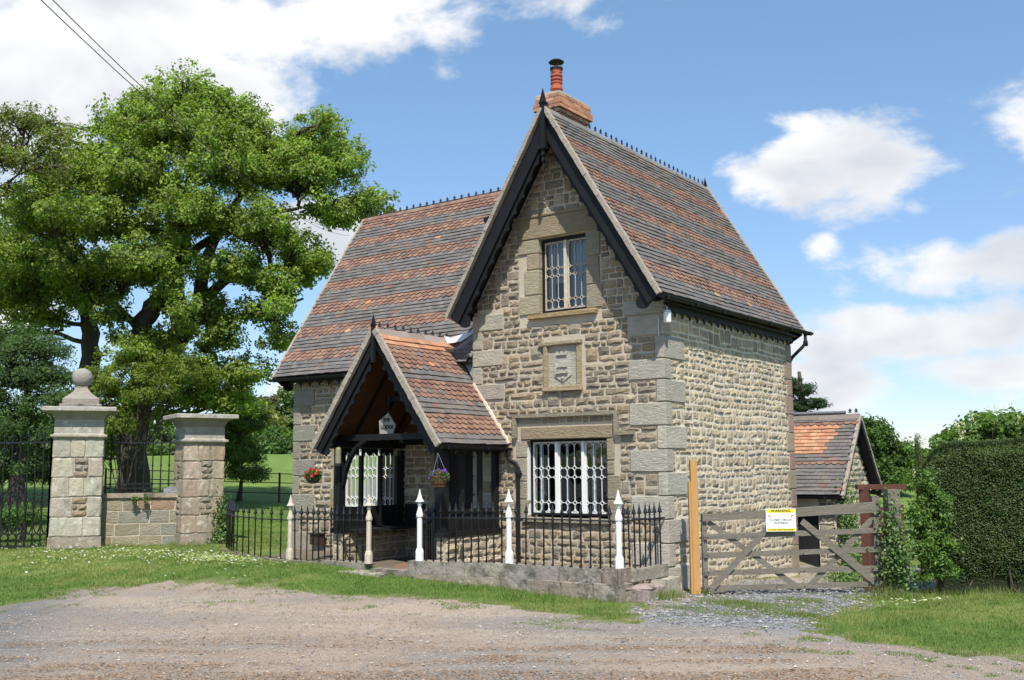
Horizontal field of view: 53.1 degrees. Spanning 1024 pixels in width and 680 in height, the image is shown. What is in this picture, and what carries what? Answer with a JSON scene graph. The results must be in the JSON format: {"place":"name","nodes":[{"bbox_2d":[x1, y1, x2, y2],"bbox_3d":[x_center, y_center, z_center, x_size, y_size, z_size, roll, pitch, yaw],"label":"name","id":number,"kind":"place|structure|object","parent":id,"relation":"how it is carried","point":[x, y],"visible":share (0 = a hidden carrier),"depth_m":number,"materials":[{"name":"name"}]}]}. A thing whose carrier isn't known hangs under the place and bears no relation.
{"place":"outdoors","nodes":[
{"label":"outdoors","id":0,"kind":"place"},
{"bbox_2d":[0,562,1023,679],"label":"gravel track","id":1,"kind":"structure","parent":0,"point":[141,594],"depth_m":11.73,"materials":[{"name":"grey gravel"}]},
{"bbox_2d":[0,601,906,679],"bbox_3d":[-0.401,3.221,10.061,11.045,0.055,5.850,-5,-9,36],"label":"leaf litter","id":2,"kind":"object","parent":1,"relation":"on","point":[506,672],"visible":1,"depth_m":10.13,"materials":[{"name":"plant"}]},
{"bbox_2d":[687,460,700,594],"bbox_3d":[2.917,2.995,16.446,0.148,2.120,0.080,0,-7,-4],"label":"gate post","id":3,"kind":"object","parent":1,"relation":"on","point":[694,547],"visible":1,"depth_m":16.41,"materials":[{"name":"brown wood"}]},
{"bbox_2d":[627,579,914,628],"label":"slate chips","id":4,"kind":"object","parent":1,"relation":"on","point":[745,618],"visible":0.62,"depth_m":14.84,"materials":[{"name":"gravel"}]},
{"bbox_2d":[700,496,885,592],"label":"field gate","id":5,"kind":"structure","parent":1,"relation":"on","point":[872,506],"depth_m":16.47,"materials":[{"name":"grey wood"}]},
{"bbox_2d":[765,509,795,531],"bbox_3d":[4.316,2.890,16.450,0.490,0.360,0.010,0,-7,-4],"label":"warning sign","id":6,"kind":"object","parent":5,"relation":"attached to","point":[777,520],"visible":1,"depth_m":16.45,"materials":[{"name":"white plastic"}]},
{"bbox_2d":[855,484,915,591],"bbox_3d":[7.023,3.715,18.871,1.265,2.095,0.222,-1,-7,2],"label":"brown gate frame","id":7,"kind":"object","parent":1,"relation":"on","point":[864,497],"visible":0.24,"depth_m":18.90,"materials":[{"name":"red wood"}]},
{"bbox_2d":[0,449,1023,676],"bbox_3d":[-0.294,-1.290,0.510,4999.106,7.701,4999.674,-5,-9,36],"label":"ground","id":8,"kind":"structure","parent":0,"point":[279,463],"depth_m":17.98,"materials":[{"name":"green plant"}]},
{"bbox_2d":[1,499,46,541],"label":"shrub","id":9,"kind":"object","parent":8,"relation":"on","point":[20,517],"visible":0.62,"depth_m":24.81,"materials":[{"name":"green plant"}]},
{"bbox_2d":[0,441,49,500],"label":"dark bush","id":10,"kind":"object","parent":8,"relation":"on","point":[39,477],"visible":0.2,"depth_m":30.32,"materials":[{"name":"green plant"}]},
{"bbox_2d":[0,399,51,464],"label":"pasture tree","id":11,"kind":"object","parent":8,"relation":"on","point":[40,446],"visible":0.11,"depth_m":56.10,"materials":[{"name":"green plant"}]},
{"bbox_2d":[0,100,82,264],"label":"hornbeam tree","id":12,"kind":"object","parent":8,"relation":"on","point":[11,157],"visible":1,"depth_m":31.61,"materials":[{"name":"green plant"}]},
{"bbox_2d":[0,314,96,527],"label":"yew tree","id":13,"kind":"object","parent":8,"relation":"on","point":[22,371],"visible":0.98,"depth_m":29.37,"materials":[{"name":"green plant"}]},
{"bbox_2d":[0,189,118,397],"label":"oak tree","id":14,"kind":"object","parent":8,"relation":"on","point":[27,294],"visible":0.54,"depth_m":36.49,"materials":[{"name":"green plant"}]},
{"bbox_2d":[42,368,116,548],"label":"gate pier","id":15,"kind":"structure","parent":8,"relation":"on","point":[81,415],"depth_m":23.09,"materials":[{"name":"stone"}]},
{"bbox_2d":[0,430,53,547],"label":"entrance gate","id":16,"kind":"structure","parent":15,"relation":"attached to","point":[25,503],"depth_m":23.25,"materials":[{"name":"black metal"}]},
{"bbox_2d":[44,414,116,458],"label":"pasture tree","id":17,"kind":"object","parent":8,"relation":"on","point":[104,454],"visible":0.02,"depth_m":64.54,"materials":[{"name":"green plant"}]},
{"bbox_2d":[101,493,178,545],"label":"boundary wall","id":18,"kind":"structure","parent":8,"relation":"on","point":[125,519],"depth_m":23.69,"materials":[{"name":"stone"}]},
{"bbox_2d":[131,489,148,504],"bbox_3d":[-8.567,3.624,23.593,0.444,0.365,0.214,-1,-7,3],"label":"ivy","id":19,"kind":"object","parent":18,"relation":"hanging from","point":[135,499],"visible":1,"depth_m":23.58,"materials":[{"name":"green plant"}]},
{"bbox_2d":[105,433,177,492],"bbox_3d":[-8.521,2.869,24.029,1.889,1.397,0.097,1,-7,-11],"label":"wall railing","id":20,"kind":"object","parent":18,"relation":"on","point":[137,442],"depth_m":23.97,"materials":[{"name":"black metal"}]},
{"bbox_2d":[164,486,176,492],"bbox_3d":[-7.952,3.503,24.016,0.380,0.138,0.180,1,-7,-11],"label":"stone block","id":21,"kind":"object","parent":18,"relation":"on","point":[171,489],"depth_m":23.93,"materials":[{"name":"grey stone"}]},
{"bbox_2d":[79,340,218,492],"bbox_3d":[-11.663,2.894,32.378,4.489,5.772,2.828,0,-7,-1],"label":"thorn bush","id":22,"kind":"object","parent":8,"relation":"on","point":[152,391],"visible":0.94,"depth_m":32.38,"materials":[{"name":"green plant"}]},
{"bbox_2d":[146,421,175,455],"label":"pasture tree","id":23,"kind":"object","parent":8,"relation":"on","point":[165,432],"visible":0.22,"depth_m":72.64,"materials":[{"name":"green plant"}]},
{"bbox_2d":[104,468,293,502],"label":"pasture fence","id":24,"kind":"object","parent":8,"relation":"on","point":[279,482],"visible":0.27,"depth_m":40.05,"materials":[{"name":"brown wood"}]},
{"bbox_2d":[0,57,400,492],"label":"oak tree","id":25,"kind":"object","parent":8,"relation":"on","point":[229,130],"visible":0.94,"depth_m":34.52,"materials":[{"name":"green plant"}]},
{"bbox_2d":[163,413,238,545],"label":"gate pier","id":26,"kind":"structure","parent":8,"relation":"on","point":[199,451],"depth_m":23.73,"materials":[{"name":"stone"}]},
{"bbox_2d":[206,485,239,543],"bbox_3d":[-6.704,4.119,23.780,0.795,2.018,0.881,2,-7,-17],"label":"ivy","id":27,"kind":"object","parent":26,"relation":"attached to","point":[220,536],"visible":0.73,"depth_m":23.70,"materials":[{"name":"green plant"}]},
{"bbox_2d":[215,381,274,500],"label":"hawthorn tree","id":28,"kind":"object","parent":8,"relation":"on","point":[237,454],"visible":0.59,"depth_m":40.02,"materials":[{"name":"green plant"}]},
{"bbox_2d":[252,394,281,412],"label":"distant tree","id":29,"kind":"object","parent":8,"relation":"on","point":[273,400],"visible":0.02,"depth_m":118.50,"materials":[{"name":"green plant"}]},
{"bbox_2d":[247,400,289,435],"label":"distant tree","id":30,"kind":"object","parent":8,"relation":"on","point":[279,422],"visible":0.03,"depth_m":93.49,"materials":[{"name":"green plant"}]},
{"bbox_2d":[247,424,292,453],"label":"distant tree","id":31,"kind":"object","parent":8,"relation":"on","point":[275,440],"visible":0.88,"depth_m":82.64,"materials":[{"name":"green plant"}]},
{"bbox_2d":[266,383,295,433],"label":"distant tree","id":32,"kind":"object","parent":8,"relation":"on","point":[286,408],"visible":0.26,"depth_m":97.87,"materials":[{"name":"green plant"}]},
{"bbox_2d":[308,532,326,544],"bbox_3d":[-4.072,4.155,21.442,0.330,0.245,0.230,-5,-9,36],"label":"boot scraper box","id":33,"kind":"object","parent":8,"relation":"on","point":[321,538],"visible":0.71,"depth_m":21.36,"materials":[{"name":"brown metal"}]},
{"bbox_2d":[220,547,681,602],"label":"fence plinth","id":34,"kind":"structure","parent":8,"relation":"on","point":[611,583],"depth_m":16.30,"materials":[{"name":"stone"}]},
{"bbox_2d":[226,499,287,558],"bbox_3d":[-5.668,3.949,21.722,0.637,1.005,5.565,3,-8,-25],"label":"iron railing","id":35,"kind":"object","parent":34,"relation":"on","point":[230,521],"visible":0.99,"depth_m":20.78,"materials":[{"name":"black metal"}]},
{"bbox_2d":[286,495,293,559],"bbox_3d":[-4.195,3.539,19.385,0.144,1.221,0.144,-5,-9,36],"label":"fence post","id":36,"kind":"object","parent":34,"relation":"on","point":[289,550],"visible":0.98,"depth_m":19.34,"materials":[{"name":"white metal"}]},
{"bbox_2d":[292,505,365,562],"bbox_3d":[-3.366,3.526,18.732,2.106,1.031,0.108,-6,-9,37],"label":"iron railing","id":37,"kind":"object","parent":34,"relation":"on","point":[318,519],"visible":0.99,"depth_m":18.69,"materials":[{"name":"black metal"}]},
{"bbox_2d":[365,494,372,563],"bbox_3d":[-2.530,3.331,18.120,0.144,1.221,0.144,-5,-9,36],"label":"fence post","id":38,"kind":"object","parent":34,"relation":"on","point":[368,552],"visible":1,"depth_m":18.07,"materials":[{"name":"white metal"}]},
{"bbox_2d":[415,489,423,560],"bbox_3d":[-1.586,3.179,17.599,0.144,1.221,0.144,-5,-9,36],"label":"fence post","id":39,"kind":"object","parent":34,"relation":"on","point":[419,549],"visible":0.99,"depth_m":17.55,"materials":[{"name":"white paint"}]},
{"bbox_2d":[415,507,431,559],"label":"garden gate","id":40,"kind":"structure","parent":39,"relation":"attached to","point":[429,514],"depth_m":18.29,"materials":[{"name":"black metal"}]},
{"bbox_2d":[421,502,505,562],"bbox_3d":[-0.815,3.233,17.241,1.691,1.014,0.116,-3,-8,23],"label":"iron railing","id":41,"kind":"object","parent":34,"relation":"on","point":[471,518],"visible":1,"depth_m":17.24,"materials":[{"name":"black metal"}]},
{"bbox_2d":[504,489,512,563],"bbox_3d":[-0.051,3.073,16.913,0.144,1.221,0.144,-5,-9,36],"label":"fence post","id":42,"kind":"object","parent":34,"relation":"on","point":[508,551],"visible":1,"depth_m":16.87,"materials":[{"name":"white metal"}]},
{"bbox_2d":[511,503,615,568],"bbox_3d":[0.798,3.101,16.307,2.075,1.005,0.109,-5,-9,36],"label":"iron railing","id":43,"kind":"object","parent":34,"relation":"on","point":[580,513],"visible":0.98,"depth_m":16.29,"materials":[{"name":"black metal"}]},
{"bbox_2d":[613,490,623,568],"bbox_3d":[1.637,2.914,15.725,0.144,1.221,0.144,-5,-9,36],"label":"fence post","id":44,"kind":"object","parent":34,"relation":"on","point":[619,561],"visible":0.99,"depth_m":15.68,"materials":[{"name":"white metal"}]},
{"bbox_2d":[621,502,664,567],"bbox_3d":[2.067,3.082,16.222,0.090,1.005,1.338,-6,-9,40],"label":"iron railing","id":45,"kind":"object","parent":34,"relation":"on","point":[645,512],"visible":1,"depth_m":16.19,"materials":[{"name":"black metal"}]},
{"bbox_2d":[1,543,940,604],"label":"daisies","id":46,"kind":"object","parent":8,"relation":"on","point":[208,559],"visible":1,"depth_m":19.82,"materials":[{"name":"white plant"}]},
{"bbox_2d":[2,540,1023,622],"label":"grass tufts","id":47,"kind":"object","parent":8,"relation":"on","point":[748,603],"visible":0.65,"depth_m":15.56,"materials":[{"name":"green plant"}]},
{"bbox_2d":[268,58,813,589],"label":"stone cottage","id":48,"kind":"structure","parent":8,"relation":"on","point":[494,346],"depth_m":18.88,"materials":[{"name":"beige stone"}]},
{"bbox_2d":[41,0,344,230],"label":"overhead wire","id":49,"kind":"object","parent":48,"relation":"attached to","point":[151,102],"visible":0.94,"depth_m":18.32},
{"bbox_2d":[53,0,349,235],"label":"overhead wire","id":50,"kind":"object","parent":48,"relation":"attached to","point":[168,111],"visible":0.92,"depth_m":19.00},
{"bbox_2d":[303,456,322,483],"bbox_3d":[-3.669,2.389,18.904,0.374,0.518,0.364,-5,-9,36],"label":"hanging basket","id":51,"kind":"object","parent":48,"relation":"hanging from","point":[312,476],"visible":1,"depth_m":18.80,"materials":[{"name":"wicker"}]},
{"bbox_2d":[334,442,341,465],"bbox_3d":[-3.183,2.102,18.890,0.132,0.439,0.207,-3,-8,21],"label":"wall lantern","id":52,"kind":"object","parent":48,"relation":"attached to","point":[338,455],"depth_m":18.81,"materials":[{"name":"beige glass"}]},
{"bbox_2d":[379,397,395,433],"bbox_3d":[-2.285,1.409,18.805,0.400,0.740,0.055,-5,-9,36],"label":"house sign","id":53,"kind":"object","parent":48,"relation":"hanging from","point":[387,424],"visible":0.98,"depth_m":18.78,"materials":[{"name":"white metal"}]},
{"bbox_2d":[428,454,449,486],"bbox_3d":[-1.220,2.179,17.140,0.372,0.568,0.368,-5,-9,36],"label":"hanging basket","id":54,"kind":"object","parent":48,"relation":"hanging from","point":[440,479],"visible":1,"depth_m":17.04,"materials":[{"name":"wicker"}]},
{"bbox_2d":[658,305,670,335],"bbox_3d":[2.547,-0.332,17.065,0.128,0.501,0.299,2,-8,-19],"label":"outdoor lamp","id":55,"kind":"object","parent":48,"relation":"attached to","point":[666,315],"visible":1,"depth_m":16.96,"materials":[{"name":"white paint"}]},
{"bbox_2d":[792,371,833,412],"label":"pine tree","id":56,"kind":"object","parent":8,"relation":"on","point":[800,392],"visible":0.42,"depth_m":60.98,"materials":[{"name":"green plant"}]},
{"bbox_2d":[793,408,882,573],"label":"outbuilding","id":57,"kind":"structure","parent":8,"relation":"on","point":[830,446],"depth_m":23.01,"materials":[{"name":"stone"}]},
{"bbox_2d":[798,515,820,566],"bbox_3d":[6.313,4.653,22.826,1.200,1.820,0.120,-5,-9,36],"label":"door","id":58,"kind":"structure","parent":57,"relation":"in","point":[805,542],"depth_m":22.59,"materials":[{"name":"black wood"}]},
{"bbox_2d":[824,465,861,581],"bbox_3d":[7.123,4.053,21.788,1.444,2.786,2.345,-5,-9,36],"label":"climbing plant","id":59,"kind":"object","parent":57,"relation":"attached to","point":[848,521],"visible":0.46,"depth_m":22.04,"materials":[{"name":"green plant"}]},
{"bbox_2d":[810,557,936,592],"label":"weeds","id":60,"kind":"object","parent":8,"relation":"on","point":[858,577],"visible":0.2,"depth_m":20.82,"materials":[{"name":"green plant"}]},
{"bbox_2d":[862,412,914,491],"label":"round tree","id":61,"kind":"object","parent":8,"relation":"on","point":[892,457],"visible":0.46,"depth_m":44.46,"materials":[{"name":"green plant"}]},
{"bbox_2d":[882,489,904,593],"bbox_3d":[6.173,3.252,16.578,0.200,1.660,0.200,0,-7,-4],"label":"gate post","id":62,"kind":"object","parent":8,"relation":"on","point":[894,494],"visible":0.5,"depth_m":16.55,"materials":[{"name":"brown wood"}]},
{"bbox_2d":[867,487,922,593],"bbox_3d":[6.149,3.350,16.331,0.656,2.023,0.871,4,-8,-31],"label":"ivy","id":63,"kind":"object","parent":62,"relation":"attached to","point":[899,568],"visible":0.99,"depth_m":16.30,"materials":[{"name":"green plant"}]},
{"bbox_2d":[901,466,964,594],"bbox_3d":[7.207,3.342,17.609,0.951,2.330,1.049,-5,-9,36],"label":"laurel shrub","id":64,"kind":"object","parent":8,"relation":"on","point":[935,545],"visible":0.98,"depth_m":17.57,"materials":[{"name":"green plant"}]},
{"bbox_2d":[901,400,1023,492],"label":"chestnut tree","id":65,"kind":"object","parent":8,"relation":"on","point":[988,424],"visible":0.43,"depth_m":29.10,"materials":[{"name":"green plant"}]},
{"bbox_2d":[914,432,1023,593],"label":"hedge","id":66,"kind":"object","parent":8,"relation":"on","point":[988,503],"visible":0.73,"depth_m":18.63,"materials":[{"name":"green plant"}]},
{"bbox_2d":[0,0,1023,448],"label":"sky","id":67,"kind":"structure","parent":0,"point":[868,155],"materials":[{"name":"blue"}]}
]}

